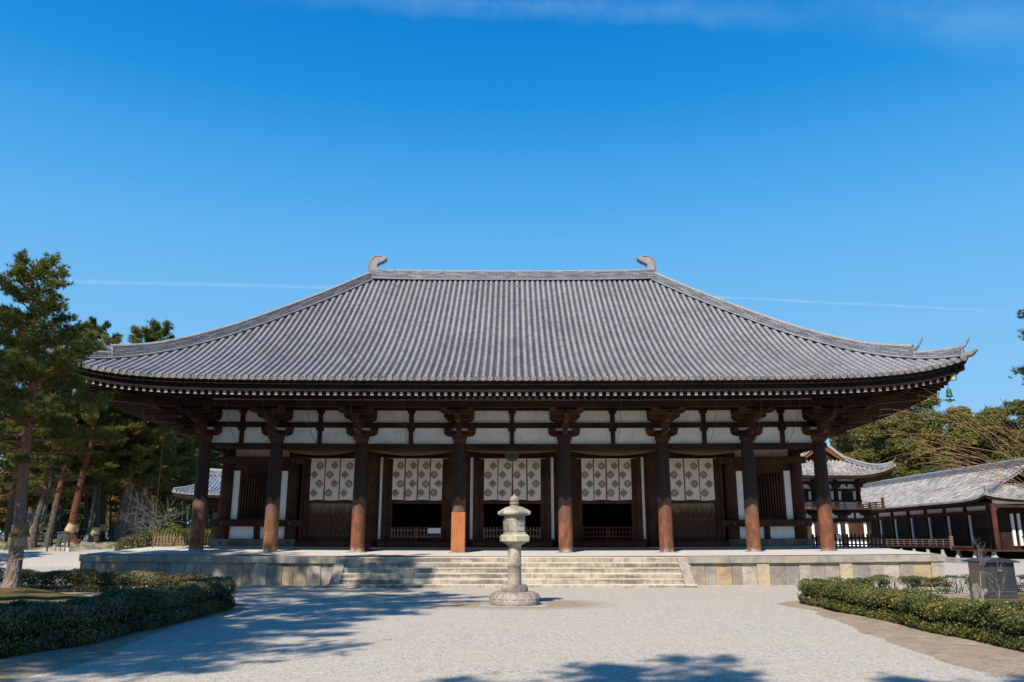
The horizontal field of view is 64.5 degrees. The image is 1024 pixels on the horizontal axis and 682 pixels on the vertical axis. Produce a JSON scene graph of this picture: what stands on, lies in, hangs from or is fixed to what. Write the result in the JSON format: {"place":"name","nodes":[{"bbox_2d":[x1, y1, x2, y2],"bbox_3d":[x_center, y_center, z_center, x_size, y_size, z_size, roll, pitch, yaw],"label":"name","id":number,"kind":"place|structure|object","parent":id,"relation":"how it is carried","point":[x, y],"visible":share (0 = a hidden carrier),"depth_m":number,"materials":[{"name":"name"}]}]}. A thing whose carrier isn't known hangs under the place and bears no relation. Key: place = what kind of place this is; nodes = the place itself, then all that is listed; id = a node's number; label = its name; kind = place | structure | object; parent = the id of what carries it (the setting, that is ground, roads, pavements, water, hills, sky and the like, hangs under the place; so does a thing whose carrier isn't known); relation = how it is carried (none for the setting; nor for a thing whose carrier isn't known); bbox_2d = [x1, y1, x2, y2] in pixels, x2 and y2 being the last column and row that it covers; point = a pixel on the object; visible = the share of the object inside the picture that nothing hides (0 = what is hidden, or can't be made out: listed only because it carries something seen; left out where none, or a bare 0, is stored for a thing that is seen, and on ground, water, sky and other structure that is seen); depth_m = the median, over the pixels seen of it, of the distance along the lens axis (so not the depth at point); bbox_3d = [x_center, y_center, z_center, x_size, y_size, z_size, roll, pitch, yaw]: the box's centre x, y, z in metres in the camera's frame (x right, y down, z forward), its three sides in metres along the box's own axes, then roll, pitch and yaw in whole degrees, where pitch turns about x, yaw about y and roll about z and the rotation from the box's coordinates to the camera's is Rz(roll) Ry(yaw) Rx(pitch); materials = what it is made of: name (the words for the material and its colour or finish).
{"place":"outdoors","nodes":[
{"label":"outdoors","id":0,"kind":"place"},
{"bbox_2d":[0,549,114,565],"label":"gravel ground","id":1,"kind":"structure","parent":0,"point":[52,558],"depth_m":58.85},
{"bbox_2d":[0,486,39,538],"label":"evergreen tree","id":2,"kind":"object","parent":1,"relation":"on","point":[3,509],"visible":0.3,"depth_m":79.65,"materials":[{"name":"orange plant"}]},
{"bbox_2d":[55,532,68,550],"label":"notice stand","id":3,"kind":"object","parent":1,"relation":"on","point":[61,540],"visible":0.84,"depth_m":66.00,"materials":[{"name":"grey"}]},
{"bbox_2d":[66,532,72,551],"bbox_3d":[-34.985,16.100,64.010,0.351,1.911,0.340,8,-16,-29],"label":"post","id":4,"kind":"object","parent":1,"relation":"on","point":[68,548],"visible":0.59,"depth_m":64.01,"materials":[{"name":"white wood"}]},
{"bbox_2d":[50,442,93,531],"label":"pine tree","id":5,"kind":"object","parent":1,"relation":"on","point":[65,501],"visible":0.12,"depth_m":77.61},
{"bbox_2d":[52,468,109,539],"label":"evergreen tree","id":6,"kind":"object","parent":1,"relation":"on","point":[81,522],"visible":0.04,"depth_m":105.17,"materials":[{"name":"green plant"}]},
{"bbox_2d":[62,316,123,540],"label":"pine tree","id":7,"kind":"object","parent":1,"relation":"on","point":[103,328],"visible":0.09,"depth_m":81.44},
{"bbox_2d":[92,452,122,540],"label":"pine tree","id":8,"kind":"object","parent":1,"relation":"on","point":[110,502],"visible":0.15,"depth_m":79.91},
{"bbox_2d":[105,486,157,527],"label":"evergreen tree","id":9,"kind":"object","parent":1,"relation":"on","point":[115,514],"visible":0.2,"depth_m":91.28,"materials":[{"name":"green plant"}]},
{"bbox_2d":[157,438,196,532],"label":"pine tree","id":10,"kind":"object","parent":1,"relation":"on","point":[186,445],"visible":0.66,"depth_m":83.67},
{"bbox_2d":[187,452,218,529],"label":"evergreen tree","id":11,"kind":"object","parent":1,"relation":"on","point":[211,510],"visible":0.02,"depth_m":114.96,"materials":[{"name":"green plant"}]},
{"bbox_2d":[0,539,164,549],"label":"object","id":12,"kind":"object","parent":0,"point":[85,545],"visible":0.12,"depth_m":70.11,"materials":[{"name":"soil"}]},
{"bbox_2d":[0,311,26,447],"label":"pine tree","id":13,"kind":"object","parent":12,"relation":"on","point":[2,327],"visible":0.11,"depth_m":74.06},
{"bbox_2d":[0,451,40,512],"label":"evergreen tree","id":14,"kind":"object","parent":12,"relation":"on","point":[3,462],"visible":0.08,"depth_m":91.95,"materials":[{"name":"green plant"}]},
{"bbox_2d":[0,452,41,506],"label":"pine tree","id":15,"kind":"object","parent":12,"relation":"on","point":[10,477],"visible":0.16,"depth_m":79.12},
{"bbox_2d":[0,332,66,541],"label":"pine tree","id":16,"kind":"object","parent":12,"relation":"on","point":[8,521],"visible":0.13,"depth_m":73.01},
{"bbox_2d":[4,392,82,529],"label":"pine tree","id":17,"kind":"object","parent":12,"relation":"on","point":[31,509],"visible":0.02,"depth_m":89.27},
{"bbox_2d":[15,428,92,544],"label":"pine tree","id":18,"kind":"object","parent":12,"relation":"on","point":[36,484],"visible":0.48,"depth_m":71.64,"materials":[{"name":"green plant"}]},
{"bbox_2d":[23,331,86,547],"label":"pine tree","id":19,"kind":"object","parent":12,"relation":"on","point":[32,543],"visible":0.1,"depth_m":70.71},
{"bbox_2d":[30,494,83,538],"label":"evergreen tree","id":20,"kind":"object","parent":12,"relation":"on","point":[66,515],"visible":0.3,"depth_m":85.62,"materials":[{"name":"green plant"}]},
{"bbox_2d":[31,349,96,538],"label":"pine tree","id":21,"kind":"object","parent":12,"relation":"on","point":[55,482],"depth_m":76.14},
{"bbox_2d":[15,328,114,547],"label":"pine tree","id":22,"kind":"object","parent":12,"relation":"on","point":[90,336],"visible":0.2,"depth_m":71.18,"materials":[{"name":"plant"}]},
{"bbox_2d":[62,333,128,543],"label":"pine tree","id":23,"kind":"object","parent":12,"relation":"on","point":[74,512],"visible":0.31,"depth_m":71.37,"materials":[{"name":"green plant"}]},
{"bbox_2d":[63,523,77,532],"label":"straw wrap","id":24,"kind":"object","parent":23,"relation":"attached to","point":[72,528],"visible":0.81,"depth_m":69.83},
{"bbox_2d":[64,419,126,541],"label":"pine tree","id":25,"kind":"object","parent":12,"relation":"on","point":[87,537],"visible":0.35,"depth_m":74.30,"materials":[{"name":"green plant"}]},
{"bbox_2d":[70,408,136,542],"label":"pine tree","id":26,"kind":"object","parent":12,"relation":"on","point":[96,473],"visible":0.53,"depth_m":73.66,"materials":[{"name":"green plant"}]},
{"bbox_2d":[90,527,100,534],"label":"straw wrap","id":27,"kind":"object","parent":26,"relation":"attached to","point":[95,530],"visible":1,"depth_m":72.77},
{"bbox_2d":[83,420,146,541],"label":"pine tree","id":28,"kind":"object","parent":12,"relation":"on","point":[103,517],"visible":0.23,"depth_m":75.48,"materials":[{"name":"green plant"}]},
{"bbox_2d":[79,322,177,537],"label":"pine tree","id":29,"kind":"object","parent":12,"relation":"on","point":[146,449],"visible":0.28,"depth_m":76.70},
{"bbox_2d":[93,316,183,541],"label":"pine tree","id":30,"kind":"object","parent":12,"relation":"on","point":[136,429],"visible":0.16,"depth_m":76.72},
{"bbox_2d":[108,414,169,540],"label":"pine tree","id":31,"kind":"object","parent":12,"relation":"on","point":[136,469],"visible":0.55,"depth_m":76.55,"materials":[{"name":"green plant"}]},
{"bbox_2d":[115,418,173,535],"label":"pine tree","id":32,"kind":"object","parent":12,"relation":"on","point":[144,462],"visible":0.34,"depth_m":77.89,"materials":[{"name":"green plant"}]},
{"bbox_2d":[124,427,188,533],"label":"pine tree","id":33,"kind":"object","parent":12,"relation":"on","point":[173,460],"visible":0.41,"depth_m":78.69,"materials":[{"name":"green plant"}]},
{"bbox_2d":[141,435,197,529],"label":"pine tree","id":34,"kind":"object","parent":12,"relation":"on","point":[170,478],"visible":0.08,"depth_m":92.64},
{"bbox_2d":[158,434,196,530],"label":"pine tree","id":35,"kind":"object","parent":12,"relation":"on","point":[184,520],"visible":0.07,"depth_m":96.58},
{"bbox_2d":[177,439,222,530],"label":"pine tree","id":36,"kind":"object","parent":12,"relation":"on","point":[215,464],"visible":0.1,"depth_m":100.88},
{"bbox_2d":[0,563,1023,681],"bbox_3d":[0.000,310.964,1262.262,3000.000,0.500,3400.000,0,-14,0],"label":"ground","id":37,"kind":"structure","parent":0,"point":[698,634],"depth_m":14.40,"materials":[{"name":"gravel"}]},
{"bbox_2d":[0,457,209,538],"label":"woodland","id":38,"kind":"object","parent":37,"relation":"on","point":[43,535],"visible":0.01,"depth_m":155.69,"materials":[{"name":"green plant"}]},
{"bbox_2d":[0,591,248,681],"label":"soil bed","id":39,"kind":"object","parent":37,"relation":"on","point":[18,667],"visible":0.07,"depth_m":12.52,"materials":[{"name":"soil"}]},
{"bbox_2d":[0,587,90,603],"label":"moss mound","id":40,"kind":"object","parent":39,"relation":"on","point":[7,595],"visible":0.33,"depth_m":21.30,"materials":[{"name":"plant"}]},
{"bbox_2d":[0,534,34,564],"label":"bare shrub","id":41,"kind":"object","parent":40,"relation":"on","point":[8,560],"visible":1,"depth_m":26.12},
{"bbox_2d":[0,248,126,587],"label":"pine tree","id":42,"kind":"object","parent":40,"relation":"on","point":[27,366],"visible":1,"depth_m":28.28,"materials":[{"name":"green plant"}]},
{"bbox_2d":[3,522,29,550],"bbox_3d":[-16.630,6.569,27.288,0.734,0.964,0.728,0,-14,0],"label":"straw wrap","id":43,"kind":"object","parent":42,"relation":"attached to","point":[17,528],"visible":0.94,"depth_m":27.10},
{"bbox_2d":[0,567,232,597],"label":"clipped hedge","id":44,"kind":"object","parent":39,"relation":"on","point":[141,579],"visible":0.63,"depth_m":27.41,"materials":[{"name":"green plant"}]},
{"bbox_2d":[0,578,238,657],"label":"clipped hedge","id":45,"kind":"object","parent":39,"relation":"on","point":[26,626],"visible":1,"depth_m":14.45,"materials":[{"name":"green plant"}]},
{"bbox_2d":[113,530,162,550],"bbox_3d":[-22.274,12.478,48.367,3.635,2.316,2.393,0,-14,0],"label":"round shrub","id":46,"kind":"object","parent":37,"relation":"on","point":[137,541],"visible":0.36,"depth_m":48.13,"materials":[{"name":"green plant"}]},
{"bbox_2d":[113,484,190,544],"bbox_3d":[-23.821,11.858,53.452,6.414,5.377,4.438,-13,-19,42],"label":"bare tree","id":47,"kind":"object","parent":37,"relation":"on","point":[145,520],"visible":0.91,"depth_m":53.75,"materials":[{"name":"grey plant"}]},
{"bbox_2d":[119,461,187,530],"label":"evergreen tree","id":48,"kind":"object","parent":37,"relation":"on","point":[161,500],"visible":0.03,"depth_m":110.92,"materials":[{"name":"green plant"}]},
{"bbox_2d":[142,523,188,546],"bbox_3d":[-21.710,12.958,51.347,4.694,2.822,2.850,0,-14,0],"label":"round shrub","id":49,"kind":"object","parent":37,"relation":"on","point":[176,530],"visible":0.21,"depth_m":51.23,"materials":[{"name":"green plant"}]},
{"bbox_2d":[150,448,222,528],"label":"evergreen tree","id":50,"kind":"object","parent":37,"relation":"on","point":[180,511],"visible":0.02,"depth_m":112.11,"materials":[{"name":"green plant"}]},
{"bbox_2d":[172,468,221,512],"bbox_3d":[-20.900,13.704,64.079,9.786,7.400,6.470,0,-14,0],"label":"shrine","id":51,"kind":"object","parent":37,"relation":"on","point":[185,492],"visible":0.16,"depth_m":62.26,"materials":[{"name":"grey tile"}]},
{"bbox_2d":[70,545,953,587],"bbox_3d":[0.000,11.450,42.146,34.880,1.552,23.120,0,-14,0],"label":"stone podium","id":52,"kind":"object","parent":37,"relation":"on","point":[488,568],"visible":0.84,"depth_m":32.44,"materials":[{"name":"stone"}]},
{"bbox_2d":[152,427,174,547],"bbox_3d":[-16.391,6.877,37.708,0.398,5.545,2.766,9,-16,-31],"label":"thin pole","id":53,"kind":"object","parent":52,"relation":"on","point":[158,485],"visible":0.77,"depth_m":37.91,"materials":[{"name":"brown wood"}]},
{"bbox_2d":[153,534,213,545],"bbox_3d":[-15.774,9.564,38.958,2.932,0.600,0.111,-1,-14,4],"label":"picket fence","id":54,"kind":"object","parent":52,"relation":"on","point":[157,537],"visible":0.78,"depth_m":38.94,"materials":[{"name":"brown wood"}]},
{"bbox_2d":[210,513,217,546],"bbox_3d":[-15.023,9.627,40.883,0.240,1.892,0.200,0,-14,0],"label":"wooden post","id":55,"kind":"object","parent":52,"relation":"on","point":[214,528],"visible":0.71,"depth_m":40.83,"materials":[{"name":"brown wood"}]},
{"bbox_2d":[364,518,372,550],"bbox_3d":[-6.583,8.809,36.863,0.540,1.470,0.300,0,-14,0],"label":"pole stand","id":56,"kind":"object","parent":52,"relation":"on","point":[367,546],"visible":0.84,"depth_m":36.67,"materials":[{"name":"brown wood"}]},
{"bbox_2d":[46,255,977,556],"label":"temple hall","id":57,"kind":"structure","parent":52,"relation":"on","point":[462,365],"depth_m":37.12,"materials":[{"name":"tile"}]},
{"bbox_2d":[242,473,267,516],"bbox_3d":[-12.320,7.529,39.693,1.840,2.315,0.030,0,-14,0],"label":"window dark","id":58,"kind":"structure","parent":57,"relation":"in","point":[246,473],"depth_m":39.68,"materials":[{"name":"black"}]},
{"bbox_2d":[237,470,281,519],"bbox_3d":[-12.320,7.514,39.589,2.000,2.376,0.180,0,-14,0],"label":"window frame","id":59,"kind":"structure","parent":57,"relation":"in","point":[243,472],"depth_m":39.56,"materials":[{"name":"brown wood"}]},
{"bbox_2d":[284,449,354,454],"bbox_3d":[-8.770,5.067,37.078,3.305,0.331,0.240,0,-14,0],"label":"bundled netting","id":60,"kind":"object","parent":57,"relation":"hanging from","point":[320,451],"visible":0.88,"depth_m":36.99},
{"bbox_2d":[307,503,331,538],"bbox_3d":[-9.333,8.723,39.316,1.114,1.672,0.115,0,-14,0],"label":"door leaf","id":61,"kind":"structure","parent":57,"relation":"in","point":[319,514],"depth_m":39.30,"materials":[{"name":"brown wood"}]},
{"bbox_2d":[307,458,354,501],"bbox_3d":[-8.770,6.766,39.548,2.580,2.096,0.124,0,-14,0],"label":"door curtain","id":62,"kind":"object","parent":57,"relation":"hanging from","point":[330,478],"depth_m":39.55,"materials":[{"name":"fabric"}]},
{"bbox_2d":[330,503,351,538],"bbox_3d":[-8.207,8.730,39.314,1.114,1.671,0.115,0,-14,0],"label":"door leaf","id":63,"kind":"structure","parent":57,"relation":"in","point":[341,518],"depth_m":39.30,"materials":[{"name":"brown wood"}]},
{"bbox_2d":[368,449,453,455],"bbox_3d":[-4.608,5.087,37.073,3.900,0.327,0.240,0,-14,0],"label":"bundled netting","id":64,"kind":"object","parent":57,"relation":"hanging from","point":[411,452],"visible":0.98,"depth_m":36.99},
{"bbox_2d":[390,527,440,538],"bbox_3d":[-4.608,9.212,38.910,2.420,0.560,0.111,0,-14,0],"label":"doorway fence","id":65,"kind":"object","parent":57,"relation":"on","point":[415,530],"visible":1,"depth_m":38.85,"materials":[{"name":"brown wood"}]},
{"bbox_2d":[428,526,440,532],"bbox_3d":[-3.728,9.050,38.879,0.600,0.341,0.040,0,-14,0],"label":"notice board","id":66,"kind":"object","parent":65,"relation":"hanging from","point":[434,530],"visible":1,"depth_m":38.85,"materials":[{"name":"white paint"}]},
{"bbox_2d":[389,458,446,501],"bbox_3d":[-4.608,6.766,39.549,2.860,2.096,0.124,0,-14,0],"label":"door curtain","id":67,"kind":"object","parent":57,"relation":"hanging from","point":[416,479],"depth_m":39.54,"materials":[{"name":"fabric"}]},
{"bbox_2d":[466,450,557,452],"bbox_3d":[0.000,5.043,37.084,4.197,0.212,0.240,0,-14,0],"label":"bundled netting","id":68,"kind":"object","parent":57,"relation":"hanging from","point":[511,451],"visible":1,"depth_m":36.99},
{"bbox_2d":[504,453,519,460],"bbox_3d":[0.000,5.396,39.510,0.740,0.940,0.180,0,-14,0],"label":"hanging gong","id":69,"kind":"object","parent":57,"relation":"hanging from","point":[511,456],"visible":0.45,"depth_m":39.38,"materials":[{"name":"green metal"}]},
{"bbox_2d":[483,527,540,538],"bbox_3d":[0.000,9.212,38.910,2.760,0.560,0.111,0,-14,0],"label":"doorway fence","id":70,"kind":"object","parent":57,"relation":"on","point":[500,530],"visible":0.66,"depth_m":38.87,"materials":[{"name":"brown wood"}]},
{"bbox_2d":[480,458,544,501],"bbox_3d":[0.020,6.765,39.544,3.190,2.096,0.121,0,-14,0],"label":"door curtain","id":71,"kind":"object","parent":57,"relation":"hanging from","point":[505,479],"depth_m":39.54,"materials":[{"name":"fabric"}]},
{"bbox_2d":[577,458,634,501],"bbox_3d":[4.608,6.766,39.548,2.860,2.096,0.120,0,-14,0],"label":"door curtain","id":72,"kind":"object","parent":57,"relation":"hanging from","point":[606,479],"depth_m":39.54,"materials":[{"name":"fabric"}]},
{"bbox_2d":[583,527,632,538],"bbox_3d":[4.608,9.206,38.911,2.400,0.573,0.111,0,-14,0],"label":"doorway fence","id":73,"kind":"object","parent":57,"relation":"on","point":[607,532],"visible":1,"depth_m":38.87,"materials":[{"name":"brown wood"}]},
{"bbox_2d":[570,449,655,455],"bbox_3d":[4.608,5.087,37.073,3.900,0.327,0.240,0,-14,0],"label":"bundled netting","id":74,"kind":"object","parent":57,"relation":"hanging from","point":[612,452],"visible":0.98,"depth_m":36.98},
{"bbox_2d":[672,503,693,538],"bbox_3d":[8.207,8.730,39.314,1.114,1.671,0.115,0,-14,0],"label":"door leaf","id":75,"kind":"structure","parent":57,"relation":"in","point":[682,518],"depth_m":39.30,"materials":[{"name":"brown wood"}]},
{"bbox_2d":[669,458,716,501],"bbox_3d":[8.770,6.765,39.545,2.580,2.096,0.117,0,-14,0],"label":"door curtain","id":76,"kind":"object","parent":57,"relation":"hanging from","point":[691,478],"depth_m":39.54,"materials":[{"name":"fabric"}]},
{"bbox_2d":[668,449,739,454],"bbox_3d":[8.770,5.067,37.078,3.305,0.331,0.240,0,-14,0],"label":"bundled netting","id":77,"kind":"object","parent":57,"relation":"hanging from","point":[703,451],"visible":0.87,"depth_m":36.99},
{"bbox_2d":[692,503,716,538],"bbox_3d":[9.333,8.723,39.316,1.114,1.672,0.115,0,-14,0],"label":"door leaf","id":78,"kind":"structure","parent":57,"relation":"in","point":[704,514],"depth_m":39.30,"materials":[{"name":"brown wood"}]},
{"bbox_2d":[742,470,786,519],"bbox_3d":[12.320,7.514,39.589,2.000,2.376,0.180,0,-14,0],"label":"window frame","id":79,"kind":"structure","parent":57,"relation":"in","point":[780,472],"depth_m":39.56,"materials":[{"name":"brown wood"}]},
{"bbox_2d":[756,473,781,516],"bbox_3d":[12.320,7.529,39.693,1.840,2.315,0.030,0,-14,0],"label":"window dark","id":80,"kind":"structure","parent":57,"relation":"in","point":[758,473],"depth_m":39.68,"materials":[{"name":"black"}]},
{"bbox_2d":[945,381,955,401],"bbox_3d":[17.980,1.994,33.383,0.433,1.085,0.271,-8,-16,30],"label":"wind bell","id":81,"kind":"object","parent":57,"relation":"hanging from","point":[948,392],"visible":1,"depth_m":33.27,"materials":[{"name":"green metal"}]},
{"bbox_2d":[811,534,885,547],"bbox_3d":[15.832,9.414,38.220,3.218,0.620,0.111,-7,-16,28],"label":"picket fence","id":82,"kind":"object","parent":52,"relation":"on","point":[858,537],"visible":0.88,"depth_m":37.97,"materials":[{"name":"black"}]},
{"bbox_2d":[480,494,547,606],"bbox_3d":[0.045,5.962,23.095,1.850,3.156,1.600,0,-14,0],"label":"stone lantern","id":83,"kind":"object","parent":37,"relation":"on","point":[514,591],"visible":1,"depth_m":22.82,"materials":[{"name":"stone"}]},
{"bbox_2d":[844,452,863,461],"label":"evergreen tree","id":84,"kind":"object","parent":37,"relation":"on","point":[856,456],"visible":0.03,"depth_m":103.64,"materials":[{"name":"green plant"}]},
{"bbox_2d":[827,414,928,479],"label":"evergreen tree","id":85,"kind":"object","parent":37,"relation":"on","point":[904,467],"visible":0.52,"depth_m":109.01,"materials":[{"name":"green plant"}]},
{"bbox_2d":[854,422,945,467],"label":"evergreen tree","id":86,"kind":"object","parent":37,"relation":"on","point":[862,442],"visible":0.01,"depth_m":122.86,"materials":[{"name":"green plant"}]},
{"bbox_2d":[777,592,1023,678],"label":"soil bed","id":87,"kind":"object","parent":37,"relation":"on","point":[972,654],"visible":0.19,"depth_m":13.87,"materials":[{"name":"soil"}]},
{"bbox_2d":[809,574,1023,597],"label":"clipped hedge","id":88,"kind":"object","parent":87,"relation":"on","point":[884,583],"visible":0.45,"depth_m":26.75,"materials":[{"name":"green plant"}]},
{"bbox_2d":[951,593,1023,611],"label":"moss bed","id":89,"kind":"object","parent":87,"relation":"on","point":[1021,596],"visible":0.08,"depth_m":22.29,"materials":[{"name":"plant"}]},
{"bbox_2d":[970,583,987,600],"bbox_3d":[12.547,6.878,21.687,0.523,0.785,0.475,0,-14,0],"label":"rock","id":90,"kind":"object","parent":89,"relation":"on","point":[977,592],"visible":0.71,"depth_m":21.61,"materials":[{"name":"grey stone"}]},
{"bbox_2d":[975,536,990,586],"bbox_3d":[12.660,5.887,21.741,0.433,1.364,0.644,-13,-19,43],"label":"bare sapling","id":91,"kind":"object","parent":90,"relation":"on","point":[982,561],"visible":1,"depth_m":21.77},
{"bbox_2d":[962,557,1019,598],"bbox_3d":[13.668,6.826,23.038,1.106,1.310,1.047,0,-14,0],"label":"steel box","id":92,"kind":"object","parent":89,"relation":"on","point":[1010,591],"visible":0.71,"depth_m":22.69,"materials":[{"name":"metal"}]},
{"bbox_2d":[1007,308,1023,384],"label":"pine tree","id":93,"kind":"object","parent":89,"relation":"on","point":[1021,371],"visible":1,"depth_m":27.69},
{"bbox_2d":[983,561,1010,600],"bbox_3d":[12.786,6.334,21.382,0.714,1.221,0.548,-9,-16,31],"label":"bare sapling","id":94,"kind":"object","parent":87,"relation":"on","point":[990,580],"visible":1,"depth_m":21.43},
{"bbox_2d":[796,578,1023,651],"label":"clipped hedge","id":95,"kind":"object","parent":37,"relation":"on","point":[986,621],"visible":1,"depth_m":15.90,"materials":[{"name":"green plant"}]},
{"bbox_2d":[870,393,980,479],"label":"evergreen tree","id":96,"kind":"object","parent":37,"relation":"on","point":[927,422],"visible":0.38,"depth_m":112.10,"materials":[{"name":"green plant"}]},
{"bbox_2d":[920,462,960,473],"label":"evergreen tree","id":97,"kind":"object","parent":37,"relation":"on","point":[928,469],"visible":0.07,"depth_m":102.05,"materials":[{"name":"green plant"}]},
{"bbox_2d":[874,388,1023,499],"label":"bare tree","id":98,"kind":"object","parent":37,"relation":"on","point":[997,476],"visible":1,"depth_m":27.12,"materials":[{"name":"plant"}]},
{"bbox_2d":[939,410,1019,467],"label":"evergreen tree","id":99,"kind":"object","parent":37,"relation":"on","point":[1012,424],"visible":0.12,"depth_m":116.97,"materials":[{"name":"green plant"}]},
{"bbox_2d":[946,405,1023,466],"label":"evergreen tree","id":100,"kind":"object","parent":37,"relation":"on","point":[988,453],"visible":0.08,"depth_m":115.91,"materials":[{"name":"green plant"}]},
{"bbox_2d":[969,399,1023,463],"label":"evergreen tree","id":101,"kind":"object","parent":37,"relation":"on","point":[1015,407],"visible":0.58,"depth_m":110.79,"materials":[{"name":"green plant"}]},
{"bbox_2d":[0,0,1023,538],"label":"sky","id":102,"kind":"structure","parent":0,"point":[852,169],"materials":[{"name":"blue"}]},
{"bbox_2d":[801,443,895,546],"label":"drum tower","id":103,"kind":"structure","parent":0,"point":[848,479],"depth_m":62.12,"materials":[{"name":"tile"}]},
{"bbox_2d":[833,522,837,536],"bbox_3d":[24.300,14.423,61.906,1.160,1.110,0.060,0,-14,0],"label":"door panel","id":104,"kind":"structure","parent":103,"relation":"in","point":[835,525],"depth_m":61.90,"materials":[{"name":"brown wood"}]},
{"bbox_2d":[848,522,864,536],"bbox_3d":[26.300,14.423,61.906,1.160,1.110,0.060,0,-14,0],"label":"door panel","id":105,"kind":"structure","parent":103,"relation":"in","point":[856,528],"depth_m":61.90,"materials":[{"name":"brown wood"}]},
{"bbox_2d":[860,458,1023,564],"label":"long hall","id":106,"kind":"structure","parent":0,"point":[947,525],"depth_m":68.55,"materials":[{"name":"tile"}]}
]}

